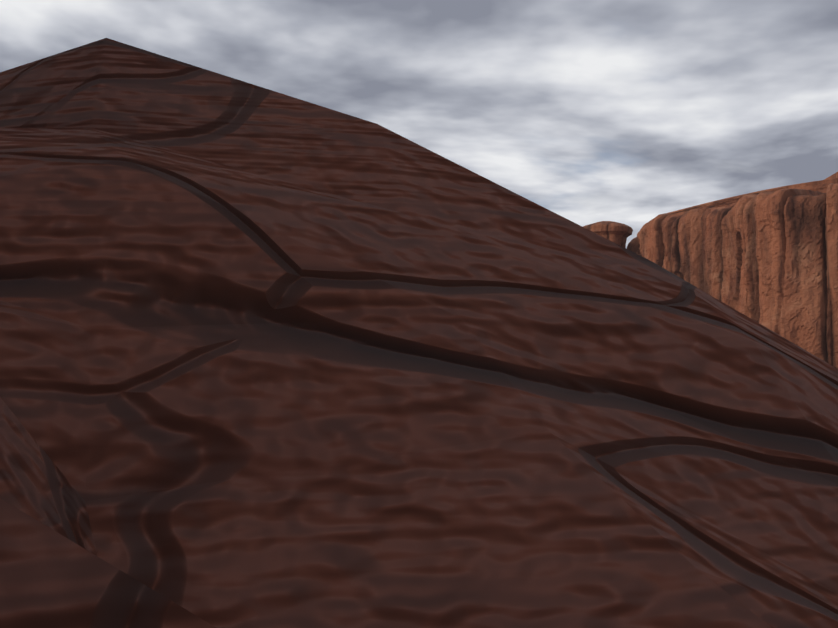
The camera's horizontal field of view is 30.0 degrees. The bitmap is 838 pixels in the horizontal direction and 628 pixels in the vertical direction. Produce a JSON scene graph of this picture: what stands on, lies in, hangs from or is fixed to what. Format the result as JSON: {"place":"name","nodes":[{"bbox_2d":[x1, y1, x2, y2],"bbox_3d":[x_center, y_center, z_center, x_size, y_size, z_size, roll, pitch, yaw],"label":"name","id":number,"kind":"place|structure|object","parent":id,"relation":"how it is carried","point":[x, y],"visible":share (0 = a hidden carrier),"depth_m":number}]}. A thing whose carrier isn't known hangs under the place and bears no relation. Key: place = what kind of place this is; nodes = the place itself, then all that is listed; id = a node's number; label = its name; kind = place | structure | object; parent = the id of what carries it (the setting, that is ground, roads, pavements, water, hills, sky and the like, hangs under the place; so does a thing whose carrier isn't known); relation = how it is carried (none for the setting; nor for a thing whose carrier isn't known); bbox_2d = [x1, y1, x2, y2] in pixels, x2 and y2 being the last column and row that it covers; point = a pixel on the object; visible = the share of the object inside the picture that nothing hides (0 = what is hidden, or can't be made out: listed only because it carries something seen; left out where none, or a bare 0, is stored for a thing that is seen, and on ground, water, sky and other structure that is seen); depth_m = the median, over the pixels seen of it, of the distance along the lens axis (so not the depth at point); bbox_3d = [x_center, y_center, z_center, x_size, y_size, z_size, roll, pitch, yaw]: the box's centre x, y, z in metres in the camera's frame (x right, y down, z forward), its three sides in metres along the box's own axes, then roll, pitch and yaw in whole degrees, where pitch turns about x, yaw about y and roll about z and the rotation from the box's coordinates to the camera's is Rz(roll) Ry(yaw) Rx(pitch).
{"place":"outdoors","nodes":[
{"label":"outdoors","id":0,"kind":"place"},
{"bbox_2d":[0,0,837,248],"label":"sky","id":1,"kind":"structure","parent":0,"point":[630,113]},
{"bbox_3d":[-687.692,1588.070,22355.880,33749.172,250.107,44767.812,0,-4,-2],"label":"terrain","id":2,"kind":"structure","parent":0,"visible":0},
{"bbox_2d":[0,38,837,627],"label":"rock","id":3,"kind":"object","parent":2,"relation":"on","point":[268,358],"visible":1,"depth_m":1.88},
{"bbox_2d":[583,221,632,247],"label":"rock formation","id":4,"kind":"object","parent":2,"relation":"on","point":[617,233],"visible":0.15,"depth_m":709.51},
{"bbox_2d":[627,172,837,368],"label":"cliff","id":5,"kind":"structure","parent":2,"relation":"on","point":[767,258],"depth_m":560.72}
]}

